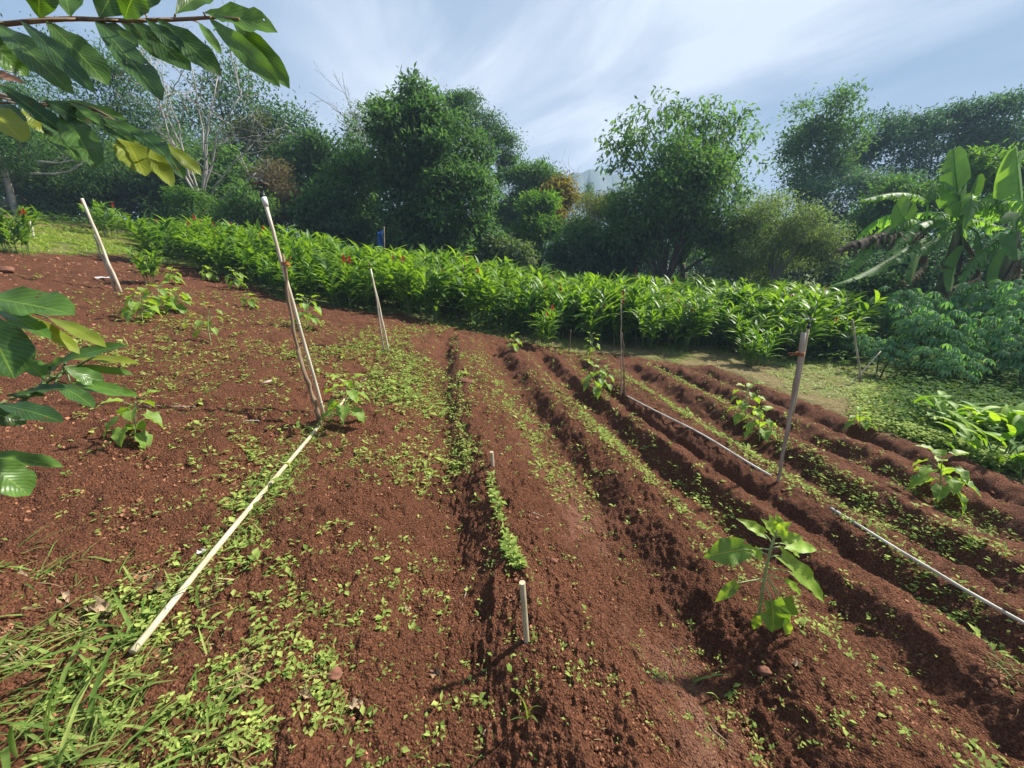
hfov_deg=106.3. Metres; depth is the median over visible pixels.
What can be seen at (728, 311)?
red ginger plant
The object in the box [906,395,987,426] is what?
broad leaf plant
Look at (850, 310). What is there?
red ginger plant
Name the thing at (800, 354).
sprinkler riser
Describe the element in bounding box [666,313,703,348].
red ginger plant
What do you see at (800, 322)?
red ginger plant
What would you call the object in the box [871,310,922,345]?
plant
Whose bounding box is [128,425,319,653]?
irrigation pipe
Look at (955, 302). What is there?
cassava plant
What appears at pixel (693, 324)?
red ginger plant
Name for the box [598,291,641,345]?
red ginger plant
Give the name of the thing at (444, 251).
red ginger plant
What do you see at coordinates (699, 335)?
red ginger plant
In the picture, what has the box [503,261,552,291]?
red ginger plant
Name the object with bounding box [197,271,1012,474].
dry grass
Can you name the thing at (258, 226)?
red ginger plant
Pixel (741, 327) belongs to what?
red ginger plant
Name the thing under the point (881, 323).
cassava plant
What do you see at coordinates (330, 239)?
red ginger plant
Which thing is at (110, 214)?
red ginger plant
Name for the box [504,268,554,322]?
red ginger plant
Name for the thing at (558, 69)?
sky
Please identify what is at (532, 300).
red ginger plant
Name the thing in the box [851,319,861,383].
leaning stake
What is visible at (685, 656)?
twig
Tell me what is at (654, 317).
red ginger plant
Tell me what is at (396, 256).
red ginger plant
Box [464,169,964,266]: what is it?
mountain
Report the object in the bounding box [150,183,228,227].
round shrub
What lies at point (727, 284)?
red ginger plant
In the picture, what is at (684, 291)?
red ginger plant
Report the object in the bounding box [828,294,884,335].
red ginger plant
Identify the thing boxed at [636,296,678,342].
red ginger plant
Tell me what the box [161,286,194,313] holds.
sunflower plant
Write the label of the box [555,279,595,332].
red ginger plant
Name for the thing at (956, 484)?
sunflower plant
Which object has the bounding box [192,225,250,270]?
red ginger plant
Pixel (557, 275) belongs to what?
red ginger plant
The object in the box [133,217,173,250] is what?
red ginger plant
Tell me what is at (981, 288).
cassava plant
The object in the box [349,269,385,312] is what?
red ginger plant
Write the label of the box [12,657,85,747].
grass plant
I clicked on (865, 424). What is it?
sunflower plant
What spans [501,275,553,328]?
red ginger plant
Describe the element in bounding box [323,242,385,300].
red ginger plant
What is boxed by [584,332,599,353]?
sunflower plant
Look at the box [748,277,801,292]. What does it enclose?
red ginger plant
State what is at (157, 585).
dry leaf
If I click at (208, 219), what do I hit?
red ginger plant
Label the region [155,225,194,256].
red ginger plant
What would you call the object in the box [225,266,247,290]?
sunflower plant
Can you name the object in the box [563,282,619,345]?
red ginger plant
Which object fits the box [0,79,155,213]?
feathery tree
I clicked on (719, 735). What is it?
twig
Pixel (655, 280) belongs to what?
red ginger plant
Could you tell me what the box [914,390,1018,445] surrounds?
broad leaf plant
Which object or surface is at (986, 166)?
mango tree
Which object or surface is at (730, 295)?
red ginger plant
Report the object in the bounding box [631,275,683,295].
red ginger plant
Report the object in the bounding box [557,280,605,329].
red ginger plant
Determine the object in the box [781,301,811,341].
red ginger plant
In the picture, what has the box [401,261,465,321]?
red ginger plant
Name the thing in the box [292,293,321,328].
sunflower plant
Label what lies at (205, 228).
red ginger plant
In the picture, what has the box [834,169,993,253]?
mango tree
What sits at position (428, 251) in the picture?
red ginger plant
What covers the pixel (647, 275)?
red ginger plant
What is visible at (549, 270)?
distant ginger foliage
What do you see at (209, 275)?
sunflower plant
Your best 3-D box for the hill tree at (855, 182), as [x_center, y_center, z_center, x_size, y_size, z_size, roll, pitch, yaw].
[20.612,-9.400,23.438,9.829,7.894,6.158,0,17,0]
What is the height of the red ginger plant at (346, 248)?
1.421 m
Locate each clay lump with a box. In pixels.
[326,666,342,680]
[457,378,472,382]
[757,665,772,675]
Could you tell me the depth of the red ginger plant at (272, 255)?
8.84 m
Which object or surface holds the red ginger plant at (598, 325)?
on the ground at (680, 588)
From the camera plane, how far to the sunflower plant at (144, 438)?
2.42 m
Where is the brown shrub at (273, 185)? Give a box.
[242,154,307,232]
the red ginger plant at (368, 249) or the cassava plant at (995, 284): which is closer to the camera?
the cassava plant at (995, 284)
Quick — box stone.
[0,266,14,273]
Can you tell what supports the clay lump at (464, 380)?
on the ground at (680, 588)
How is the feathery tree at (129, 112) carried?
on the ground at (680, 588)
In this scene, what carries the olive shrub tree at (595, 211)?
on the ground at (680, 588)
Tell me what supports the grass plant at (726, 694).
on the ground at (680, 588)
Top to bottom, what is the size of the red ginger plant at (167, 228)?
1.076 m
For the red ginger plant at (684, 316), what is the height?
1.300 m
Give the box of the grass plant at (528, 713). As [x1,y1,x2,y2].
[509,692,539,721]
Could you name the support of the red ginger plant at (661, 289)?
on the ground at (680, 588)
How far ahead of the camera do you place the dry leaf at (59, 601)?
1.44 m
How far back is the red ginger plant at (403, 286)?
8.52 m
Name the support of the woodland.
on the ground at (680, 588)
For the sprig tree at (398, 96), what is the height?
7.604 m
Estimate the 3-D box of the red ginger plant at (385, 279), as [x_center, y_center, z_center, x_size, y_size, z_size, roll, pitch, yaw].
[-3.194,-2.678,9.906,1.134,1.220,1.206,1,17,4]
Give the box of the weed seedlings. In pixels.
[0,264,1023,767]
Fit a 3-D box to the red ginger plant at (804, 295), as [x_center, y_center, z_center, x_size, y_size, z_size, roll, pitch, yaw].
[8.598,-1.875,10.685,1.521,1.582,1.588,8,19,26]
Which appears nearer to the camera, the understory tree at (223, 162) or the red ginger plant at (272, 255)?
the red ginger plant at (272, 255)
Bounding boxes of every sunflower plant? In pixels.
[100,389,162,448]
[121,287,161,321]
[140,255,158,272]
[141,281,176,316]
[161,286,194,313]
[162,266,184,283]
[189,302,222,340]
[199,265,218,281]
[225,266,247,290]
[240,293,258,307]
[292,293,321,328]
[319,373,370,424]
[507,332,521,351]
[579,359,608,399]
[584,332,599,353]
[593,364,613,390]
[703,513,824,635]
[727,380,765,424]
[743,405,776,441]
[843,406,877,430]
[859,396,875,410]
[907,444,980,514]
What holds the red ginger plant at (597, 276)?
on the ground at (680, 588)
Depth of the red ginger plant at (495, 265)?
12.34 m
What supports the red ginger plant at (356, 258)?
on the ground at (680, 588)
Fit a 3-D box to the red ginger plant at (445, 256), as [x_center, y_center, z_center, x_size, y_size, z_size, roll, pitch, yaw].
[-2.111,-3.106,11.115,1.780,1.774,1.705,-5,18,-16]
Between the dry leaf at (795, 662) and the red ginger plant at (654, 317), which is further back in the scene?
the red ginger plant at (654, 317)
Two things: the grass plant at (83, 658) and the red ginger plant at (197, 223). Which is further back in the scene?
the red ginger plant at (197, 223)
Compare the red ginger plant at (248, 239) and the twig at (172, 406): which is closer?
the twig at (172, 406)
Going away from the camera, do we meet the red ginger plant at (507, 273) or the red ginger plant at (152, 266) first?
the red ginger plant at (152, 266)
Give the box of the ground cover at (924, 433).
[848,379,1023,476]
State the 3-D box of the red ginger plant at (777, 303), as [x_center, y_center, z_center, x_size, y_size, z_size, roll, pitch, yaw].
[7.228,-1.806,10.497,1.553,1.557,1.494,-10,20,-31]
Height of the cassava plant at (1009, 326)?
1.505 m
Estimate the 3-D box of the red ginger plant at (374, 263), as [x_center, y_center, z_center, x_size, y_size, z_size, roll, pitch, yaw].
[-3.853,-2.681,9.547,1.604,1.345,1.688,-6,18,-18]
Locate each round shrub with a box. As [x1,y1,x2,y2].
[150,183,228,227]
[209,174,292,228]
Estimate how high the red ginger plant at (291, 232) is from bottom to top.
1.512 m
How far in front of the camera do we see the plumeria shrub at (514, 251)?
14.27 m
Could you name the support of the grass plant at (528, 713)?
on the ground at (680, 588)
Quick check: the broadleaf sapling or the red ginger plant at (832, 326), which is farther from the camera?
the red ginger plant at (832, 326)
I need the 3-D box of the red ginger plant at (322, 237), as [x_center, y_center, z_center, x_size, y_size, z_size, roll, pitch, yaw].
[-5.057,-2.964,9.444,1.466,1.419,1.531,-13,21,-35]
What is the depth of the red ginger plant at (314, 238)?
10.57 m
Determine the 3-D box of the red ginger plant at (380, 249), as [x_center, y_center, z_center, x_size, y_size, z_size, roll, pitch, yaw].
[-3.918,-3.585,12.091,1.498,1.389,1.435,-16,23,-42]
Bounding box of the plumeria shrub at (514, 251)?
[479,229,541,268]
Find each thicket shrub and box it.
[811,214,1023,321]
[819,264,916,337]
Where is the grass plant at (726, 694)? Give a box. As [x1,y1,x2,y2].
[707,692,733,703]
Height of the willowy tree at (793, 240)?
5.052 m
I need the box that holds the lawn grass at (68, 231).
[0,217,224,273]
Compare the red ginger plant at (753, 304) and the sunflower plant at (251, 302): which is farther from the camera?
the red ginger plant at (753, 304)
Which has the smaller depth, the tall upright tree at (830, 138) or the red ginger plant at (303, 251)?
the red ginger plant at (303, 251)
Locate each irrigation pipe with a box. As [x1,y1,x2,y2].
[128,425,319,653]
[627,396,770,475]
[829,507,1023,624]
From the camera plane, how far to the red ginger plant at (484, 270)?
10.28 m
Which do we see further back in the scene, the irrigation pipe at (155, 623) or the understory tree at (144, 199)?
the understory tree at (144, 199)
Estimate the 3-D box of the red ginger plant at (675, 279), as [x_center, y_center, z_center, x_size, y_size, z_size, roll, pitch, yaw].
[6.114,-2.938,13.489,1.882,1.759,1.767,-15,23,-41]
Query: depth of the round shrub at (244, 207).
13.38 m
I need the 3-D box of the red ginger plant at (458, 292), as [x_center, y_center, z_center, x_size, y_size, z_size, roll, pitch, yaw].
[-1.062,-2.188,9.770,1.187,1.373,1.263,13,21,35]
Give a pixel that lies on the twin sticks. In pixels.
(621, 359)
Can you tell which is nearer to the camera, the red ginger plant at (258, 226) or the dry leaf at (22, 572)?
the dry leaf at (22, 572)
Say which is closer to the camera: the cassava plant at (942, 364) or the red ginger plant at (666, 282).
the cassava plant at (942, 364)
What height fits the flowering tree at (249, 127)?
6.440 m
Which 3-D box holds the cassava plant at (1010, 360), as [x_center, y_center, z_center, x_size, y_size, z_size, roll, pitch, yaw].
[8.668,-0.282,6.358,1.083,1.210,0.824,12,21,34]
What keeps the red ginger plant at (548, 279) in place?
on the ground at (680, 588)
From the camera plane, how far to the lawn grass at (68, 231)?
9.56 m
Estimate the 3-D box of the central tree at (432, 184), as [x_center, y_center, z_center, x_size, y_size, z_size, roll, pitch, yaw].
[-2.901,-7.547,14.562,6.267,7.694,5.323,8,19,23]
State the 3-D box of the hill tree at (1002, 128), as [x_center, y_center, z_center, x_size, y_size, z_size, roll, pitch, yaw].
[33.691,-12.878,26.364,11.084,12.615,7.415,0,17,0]
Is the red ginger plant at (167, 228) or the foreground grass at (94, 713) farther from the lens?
the red ginger plant at (167, 228)
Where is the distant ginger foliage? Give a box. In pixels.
[525,265,735,286]
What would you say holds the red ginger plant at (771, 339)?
on the ground at (680, 588)
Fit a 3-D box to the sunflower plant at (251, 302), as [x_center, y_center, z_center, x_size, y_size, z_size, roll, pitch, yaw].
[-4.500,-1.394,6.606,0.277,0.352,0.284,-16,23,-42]
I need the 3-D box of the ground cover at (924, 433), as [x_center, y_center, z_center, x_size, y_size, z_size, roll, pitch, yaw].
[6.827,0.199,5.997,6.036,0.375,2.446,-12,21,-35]
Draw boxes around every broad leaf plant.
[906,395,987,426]
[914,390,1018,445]
[936,409,1023,479]
[954,402,1023,442]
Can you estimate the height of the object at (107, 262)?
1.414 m
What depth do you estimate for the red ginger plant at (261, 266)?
8.37 m
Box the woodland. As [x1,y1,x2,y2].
[0,90,1023,287]
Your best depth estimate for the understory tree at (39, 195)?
13.65 m
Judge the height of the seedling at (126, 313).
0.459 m
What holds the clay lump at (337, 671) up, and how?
on the ground at (680, 588)
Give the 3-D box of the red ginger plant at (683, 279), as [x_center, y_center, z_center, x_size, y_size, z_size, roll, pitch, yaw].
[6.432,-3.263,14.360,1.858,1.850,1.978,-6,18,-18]
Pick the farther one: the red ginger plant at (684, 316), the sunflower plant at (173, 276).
the red ginger plant at (684, 316)
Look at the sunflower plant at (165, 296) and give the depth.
5.17 m
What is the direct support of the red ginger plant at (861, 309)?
on the ground at (680, 588)
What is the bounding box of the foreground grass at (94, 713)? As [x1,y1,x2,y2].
[0,523,377,767]
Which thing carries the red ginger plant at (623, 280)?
on the ground at (680, 588)
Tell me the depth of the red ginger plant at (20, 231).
6.90 m
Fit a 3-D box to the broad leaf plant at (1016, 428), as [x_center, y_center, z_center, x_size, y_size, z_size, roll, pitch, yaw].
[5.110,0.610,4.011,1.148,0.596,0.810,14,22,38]
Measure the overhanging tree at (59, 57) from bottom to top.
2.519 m
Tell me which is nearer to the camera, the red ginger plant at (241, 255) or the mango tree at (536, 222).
the red ginger plant at (241, 255)
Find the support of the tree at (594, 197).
on the ground at (680, 588)
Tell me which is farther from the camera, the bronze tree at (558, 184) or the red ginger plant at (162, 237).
the bronze tree at (558, 184)
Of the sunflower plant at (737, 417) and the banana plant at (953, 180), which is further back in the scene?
the banana plant at (953, 180)
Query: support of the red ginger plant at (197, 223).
on the ground at (680, 588)
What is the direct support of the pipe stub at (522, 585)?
on the ground at (680, 588)
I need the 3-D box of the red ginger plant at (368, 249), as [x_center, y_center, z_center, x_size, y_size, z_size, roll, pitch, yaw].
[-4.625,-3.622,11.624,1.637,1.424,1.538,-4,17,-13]
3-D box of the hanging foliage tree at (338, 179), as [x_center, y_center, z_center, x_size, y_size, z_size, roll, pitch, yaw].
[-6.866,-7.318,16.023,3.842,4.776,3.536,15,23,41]
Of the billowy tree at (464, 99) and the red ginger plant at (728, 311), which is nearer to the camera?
the red ginger plant at (728, 311)
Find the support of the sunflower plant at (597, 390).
on the ground at (680, 588)
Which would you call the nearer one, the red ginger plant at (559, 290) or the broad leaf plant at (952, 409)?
the broad leaf plant at (952, 409)
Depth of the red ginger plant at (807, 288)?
11.62 m
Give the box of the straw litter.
[67,426,1018,767]
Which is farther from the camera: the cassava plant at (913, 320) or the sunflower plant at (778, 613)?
the cassava plant at (913, 320)
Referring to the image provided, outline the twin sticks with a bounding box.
[620,304,625,396]
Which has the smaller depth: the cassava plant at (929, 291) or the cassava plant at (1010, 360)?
the cassava plant at (1010, 360)
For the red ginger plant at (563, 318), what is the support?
on the ground at (680, 588)
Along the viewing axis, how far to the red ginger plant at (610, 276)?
13.88 m
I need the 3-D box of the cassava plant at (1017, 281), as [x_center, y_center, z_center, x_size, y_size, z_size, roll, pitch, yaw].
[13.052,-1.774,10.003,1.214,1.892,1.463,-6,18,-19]
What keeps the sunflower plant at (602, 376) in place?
on the ground at (680, 588)
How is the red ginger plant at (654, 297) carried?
on the ground at (680, 588)
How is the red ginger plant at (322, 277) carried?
on the ground at (680, 588)
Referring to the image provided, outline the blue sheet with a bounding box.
[377,226,384,249]
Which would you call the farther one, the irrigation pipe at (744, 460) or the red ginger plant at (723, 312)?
the red ginger plant at (723, 312)
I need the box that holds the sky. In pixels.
[0,0,1023,267]
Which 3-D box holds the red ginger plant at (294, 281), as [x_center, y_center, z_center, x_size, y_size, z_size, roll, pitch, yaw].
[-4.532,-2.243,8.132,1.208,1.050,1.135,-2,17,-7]
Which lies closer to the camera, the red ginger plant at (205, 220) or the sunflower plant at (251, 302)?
the sunflower plant at (251, 302)
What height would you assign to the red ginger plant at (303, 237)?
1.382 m
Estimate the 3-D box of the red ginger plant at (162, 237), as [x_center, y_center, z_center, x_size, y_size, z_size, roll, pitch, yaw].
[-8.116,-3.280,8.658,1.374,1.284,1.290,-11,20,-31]
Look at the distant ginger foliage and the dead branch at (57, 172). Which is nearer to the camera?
the dead branch at (57, 172)
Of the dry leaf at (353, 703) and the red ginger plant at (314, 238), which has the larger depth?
the red ginger plant at (314, 238)
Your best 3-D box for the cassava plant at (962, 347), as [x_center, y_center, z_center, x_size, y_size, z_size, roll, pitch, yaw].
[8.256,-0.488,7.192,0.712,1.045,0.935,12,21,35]
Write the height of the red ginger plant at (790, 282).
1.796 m
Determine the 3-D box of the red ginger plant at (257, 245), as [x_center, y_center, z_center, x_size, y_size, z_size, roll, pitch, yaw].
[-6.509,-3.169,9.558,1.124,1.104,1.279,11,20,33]
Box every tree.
[0,0,289,186]
[0,11,232,218]
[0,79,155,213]
[0,126,45,214]
[0,136,160,214]
[31,131,191,228]
[111,0,296,212]
[128,29,330,228]
[156,122,290,231]
[213,106,289,184]
[258,112,389,234]
[280,178,377,250]
[294,139,383,245]
[307,61,371,243]
[331,90,388,238]
[353,61,511,261]
[368,70,448,145]
[442,85,530,213]
[478,154,567,273]
[498,186,569,269]
[536,190,654,279]
[539,170,587,269]
[548,153,596,220]
[554,188,631,241]
[574,183,640,213]
[583,178,594,205]
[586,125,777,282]
[699,182,859,286]
[762,73,886,284]
[777,159,939,261]
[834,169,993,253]
[835,91,1011,190]
[926,137,1023,246]
[927,83,1023,225]
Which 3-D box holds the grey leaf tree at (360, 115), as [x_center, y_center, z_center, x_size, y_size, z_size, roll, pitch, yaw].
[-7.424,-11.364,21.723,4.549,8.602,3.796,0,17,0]
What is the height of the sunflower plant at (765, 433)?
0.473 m
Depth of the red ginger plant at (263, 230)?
10.06 m
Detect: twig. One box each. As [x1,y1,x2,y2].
[145,405,195,406]
[668,639,702,669]
[709,724,755,754]
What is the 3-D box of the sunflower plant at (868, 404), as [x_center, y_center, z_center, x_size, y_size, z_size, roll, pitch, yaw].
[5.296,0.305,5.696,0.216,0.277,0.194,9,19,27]
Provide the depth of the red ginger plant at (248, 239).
8.93 m
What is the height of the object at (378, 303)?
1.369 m
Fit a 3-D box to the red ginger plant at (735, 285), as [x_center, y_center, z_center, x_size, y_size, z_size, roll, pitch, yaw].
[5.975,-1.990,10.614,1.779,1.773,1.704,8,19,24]
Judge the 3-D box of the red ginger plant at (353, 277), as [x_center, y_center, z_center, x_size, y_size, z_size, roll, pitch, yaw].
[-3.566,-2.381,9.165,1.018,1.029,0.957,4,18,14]
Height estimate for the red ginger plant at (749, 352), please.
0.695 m
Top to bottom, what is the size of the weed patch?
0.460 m
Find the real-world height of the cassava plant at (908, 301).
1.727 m
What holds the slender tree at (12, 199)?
on the ground at (680, 588)
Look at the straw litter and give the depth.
1.61 m
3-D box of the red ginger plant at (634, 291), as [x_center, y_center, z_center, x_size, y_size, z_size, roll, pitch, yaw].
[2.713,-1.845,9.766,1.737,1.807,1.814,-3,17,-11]
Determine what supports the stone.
on the ground at (680, 588)
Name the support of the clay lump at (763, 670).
on the ground at (680, 588)
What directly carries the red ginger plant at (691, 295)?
on the ground at (680, 588)
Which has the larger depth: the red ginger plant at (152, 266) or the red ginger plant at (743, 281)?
the red ginger plant at (743, 281)
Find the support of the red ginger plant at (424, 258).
on the ground at (680, 588)
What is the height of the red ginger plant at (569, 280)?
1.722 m
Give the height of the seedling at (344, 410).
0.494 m
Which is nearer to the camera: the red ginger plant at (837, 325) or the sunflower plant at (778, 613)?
the sunflower plant at (778, 613)
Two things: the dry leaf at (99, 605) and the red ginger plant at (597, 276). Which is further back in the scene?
the red ginger plant at (597, 276)
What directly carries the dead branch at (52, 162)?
attached to the feathery tree at (33, 161)
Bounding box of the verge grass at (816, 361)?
[467,323,1023,448]
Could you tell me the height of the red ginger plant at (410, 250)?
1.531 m
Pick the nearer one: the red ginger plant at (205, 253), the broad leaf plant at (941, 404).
the broad leaf plant at (941, 404)
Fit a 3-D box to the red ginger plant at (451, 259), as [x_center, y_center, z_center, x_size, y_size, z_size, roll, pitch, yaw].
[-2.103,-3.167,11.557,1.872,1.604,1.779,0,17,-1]
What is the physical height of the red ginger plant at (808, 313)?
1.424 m
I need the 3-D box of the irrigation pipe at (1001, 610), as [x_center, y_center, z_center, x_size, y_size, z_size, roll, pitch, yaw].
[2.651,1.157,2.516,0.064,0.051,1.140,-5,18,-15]
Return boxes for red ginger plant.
[0,204,49,256]
[54,200,77,219]
[76,199,131,238]
[106,206,184,265]
[124,247,165,284]
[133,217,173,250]
[144,214,183,254]
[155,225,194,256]
[162,214,209,262]
[162,218,211,250]
[173,227,215,267]
[184,237,231,272]
[186,218,219,239]
[187,228,252,276]
[189,214,232,234]
[189,219,245,267]
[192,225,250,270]
[218,219,268,232]
[225,234,275,277]
[227,243,271,284]
[229,227,295,281]
[234,225,278,251]
[236,224,300,266]
[247,244,294,287]
[249,254,292,291]
[256,218,299,240]
[256,229,321,285]
[264,254,324,301]
[272,232,337,290]
[276,228,321,245]
[278,232,321,242]
[279,240,348,296]
[299,232,343,246]
[307,233,350,286]
[309,251,375,308]
[320,237,372,290]
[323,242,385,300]
[326,249,384,302]
[326,251,371,296]
[338,262,375,302]
[339,243,380,258]
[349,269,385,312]
[364,263,423,311]
[365,248,448,319]
[366,245,415,295]
[374,246,411,259]
[374,256,400,303]
[378,249,434,306]
[382,245,419,262]
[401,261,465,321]
[407,249,441,267]
[410,252,460,301]
[413,244,469,304]
[414,268,450,313]
[423,244,471,259]
[426,255,479,312]
[427,260,476,308]
[435,247,475,264]
[437,256,495,315]
[441,261,491,316]
[447,264,500,326]
[449,272,488,321]
[459,275,527,331]
[460,252,514,293]
[480,256,523,305]
[484,264,525,317]
[492,273,534,322]
[497,276,562,334]
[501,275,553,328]
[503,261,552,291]
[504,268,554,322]
[525,305,562,347]
[529,273,563,286]
[530,284,581,339]
[535,279,574,328]
[550,270,581,282]
[552,271,610,328]
[553,288,583,335]
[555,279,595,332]
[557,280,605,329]
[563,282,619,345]
[566,267,635,337]
[571,272,618,326]
[573,296,613,341]
[590,271,626,283]
[594,275,664,344]
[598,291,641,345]
[616,280,681,341]
[618,281,671,334]
[619,293,682,350]
[625,269,653,285]
[628,273,664,292]
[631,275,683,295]
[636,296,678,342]
[641,291,690,338]
[655,283,692,298]
[656,290,730,351]
[662,275,721,297]
[666,286,701,325]
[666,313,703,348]
[667,273,711,290]
[668,298,713,344]
[673,289,716,341]
[674,275,712,293]
[675,303,720,348]
[685,272,733,287]
[700,296,748,345]
[701,279,770,342]
[703,283,753,337]
[704,277,756,292]
[711,303,755,347]
[715,285,771,325]
[717,307,781,354]
[721,280,776,297]
[731,279,807,315]
[735,338,765,366]
[737,295,802,342]
[743,325,794,365]
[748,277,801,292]
[753,312,800,357]
[755,288,802,338]
[758,279,848,351]
[761,273,816,291]
[765,282,819,301]
[767,275,833,296]
[770,310,835,359]
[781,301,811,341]
[784,280,841,307]
[794,296,846,343]
[796,288,858,310]
[804,313,873,359]
[807,286,868,322]
[811,287,890,351]
[818,309,866,356]
[821,315,878,356]
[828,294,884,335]
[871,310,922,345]
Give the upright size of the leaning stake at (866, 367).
0.639 m
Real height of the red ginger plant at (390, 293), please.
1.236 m
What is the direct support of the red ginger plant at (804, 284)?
on the ground at (680, 588)
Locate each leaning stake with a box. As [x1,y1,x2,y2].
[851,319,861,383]
[851,351,880,384]
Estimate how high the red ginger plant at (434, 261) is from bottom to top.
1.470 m
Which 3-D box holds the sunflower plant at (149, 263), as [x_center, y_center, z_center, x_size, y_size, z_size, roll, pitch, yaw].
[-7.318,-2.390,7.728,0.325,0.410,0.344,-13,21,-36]
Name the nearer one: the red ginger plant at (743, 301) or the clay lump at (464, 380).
the clay lump at (464, 380)
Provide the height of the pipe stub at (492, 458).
0.185 m
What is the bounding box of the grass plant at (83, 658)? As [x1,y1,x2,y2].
[68,646,160,678]
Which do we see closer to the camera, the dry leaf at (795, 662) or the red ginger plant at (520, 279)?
the dry leaf at (795, 662)
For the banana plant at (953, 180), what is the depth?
10.02 m
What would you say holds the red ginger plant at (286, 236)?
on the ground at (680, 588)
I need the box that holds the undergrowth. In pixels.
[0,204,1023,445]
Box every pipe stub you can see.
[490,451,493,466]
[519,580,528,642]
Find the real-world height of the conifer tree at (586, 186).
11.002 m
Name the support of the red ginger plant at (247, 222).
on the ground at (680, 588)
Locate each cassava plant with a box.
[837,331,883,364]
[851,307,897,348]
[857,336,916,377]
[877,286,941,349]
[883,299,973,373]
[908,343,994,390]
[909,290,955,337]
[924,295,985,347]
[931,330,988,383]
[946,281,1002,329]
[949,279,1023,358]
[959,309,1023,385]
[977,279,1023,314]
[985,281,1023,370]
[991,333,1023,393]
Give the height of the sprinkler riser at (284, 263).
1.960 m
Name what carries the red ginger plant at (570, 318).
on the ground at (680, 588)
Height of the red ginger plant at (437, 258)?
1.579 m
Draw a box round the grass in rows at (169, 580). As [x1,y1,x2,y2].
[107,338,1023,767]
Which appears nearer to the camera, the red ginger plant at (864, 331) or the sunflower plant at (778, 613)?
the sunflower plant at (778, 613)
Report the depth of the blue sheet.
12.18 m
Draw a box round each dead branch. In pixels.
[30,161,83,174]
[37,157,74,163]
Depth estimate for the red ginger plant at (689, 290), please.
11.38 m
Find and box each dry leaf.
[15,569,27,576]
[54,598,71,610]
[61,590,69,602]
[84,594,112,612]
[149,580,169,592]
[299,686,311,698]
[348,697,362,708]
[429,664,440,677]
[792,658,800,667]
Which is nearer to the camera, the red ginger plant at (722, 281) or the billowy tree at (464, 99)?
the red ginger plant at (722, 281)
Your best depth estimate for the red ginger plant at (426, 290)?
9.45 m
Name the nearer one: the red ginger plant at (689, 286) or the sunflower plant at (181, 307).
the sunflower plant at (181, 307)
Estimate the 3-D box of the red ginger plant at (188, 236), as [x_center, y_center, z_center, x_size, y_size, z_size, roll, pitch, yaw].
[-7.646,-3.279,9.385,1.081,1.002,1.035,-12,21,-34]
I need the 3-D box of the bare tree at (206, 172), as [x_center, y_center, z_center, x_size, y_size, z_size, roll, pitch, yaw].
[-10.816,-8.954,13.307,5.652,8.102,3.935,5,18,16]
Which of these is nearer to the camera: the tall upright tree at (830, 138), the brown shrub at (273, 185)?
the brown shrub at (273, 185)
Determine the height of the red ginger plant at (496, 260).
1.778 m
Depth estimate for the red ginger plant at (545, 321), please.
8.18 m
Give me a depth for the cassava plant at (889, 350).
7.44 m
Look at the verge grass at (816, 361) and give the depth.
7.92 m
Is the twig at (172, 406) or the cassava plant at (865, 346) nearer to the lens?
the twig at (172, 406)
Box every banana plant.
[831,192,1023,337]
[873,146,1023,336]
[936,145,1023,337]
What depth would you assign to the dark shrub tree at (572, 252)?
16.70 m
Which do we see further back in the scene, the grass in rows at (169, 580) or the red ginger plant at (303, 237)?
the red ginger plant at (303, 237)
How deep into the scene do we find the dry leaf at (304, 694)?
1.34 m
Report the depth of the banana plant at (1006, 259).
9.69 m
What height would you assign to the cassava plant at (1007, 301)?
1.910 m
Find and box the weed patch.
[21,564,338,767]
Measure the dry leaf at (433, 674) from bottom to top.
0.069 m
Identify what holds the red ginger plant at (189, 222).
on the ground at (680, 588)
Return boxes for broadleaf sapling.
[0,286,138,496]
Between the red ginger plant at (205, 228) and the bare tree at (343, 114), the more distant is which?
the bare tree at (343, 114)
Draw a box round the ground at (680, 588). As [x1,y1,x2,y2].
[0,214,1023,767]
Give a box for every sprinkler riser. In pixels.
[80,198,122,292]
[251,180,324,424]
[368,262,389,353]
[776,317,815,481]
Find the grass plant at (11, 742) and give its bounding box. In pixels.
[0,726,68,760]
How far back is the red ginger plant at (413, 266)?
9.69 m
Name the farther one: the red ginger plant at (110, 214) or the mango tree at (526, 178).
the mango tree at (526, 178)
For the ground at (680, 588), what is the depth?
2.17 m
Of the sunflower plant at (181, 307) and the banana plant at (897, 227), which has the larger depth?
the banana plant at (897, 227)
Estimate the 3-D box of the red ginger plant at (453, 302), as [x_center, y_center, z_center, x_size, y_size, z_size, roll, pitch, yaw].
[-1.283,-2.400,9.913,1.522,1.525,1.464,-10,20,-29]
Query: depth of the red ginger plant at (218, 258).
8.77 m
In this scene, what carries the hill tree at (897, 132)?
on the ground at (680, 588)
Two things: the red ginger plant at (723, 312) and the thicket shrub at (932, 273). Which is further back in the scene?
the thicket shrub at (932, 273)

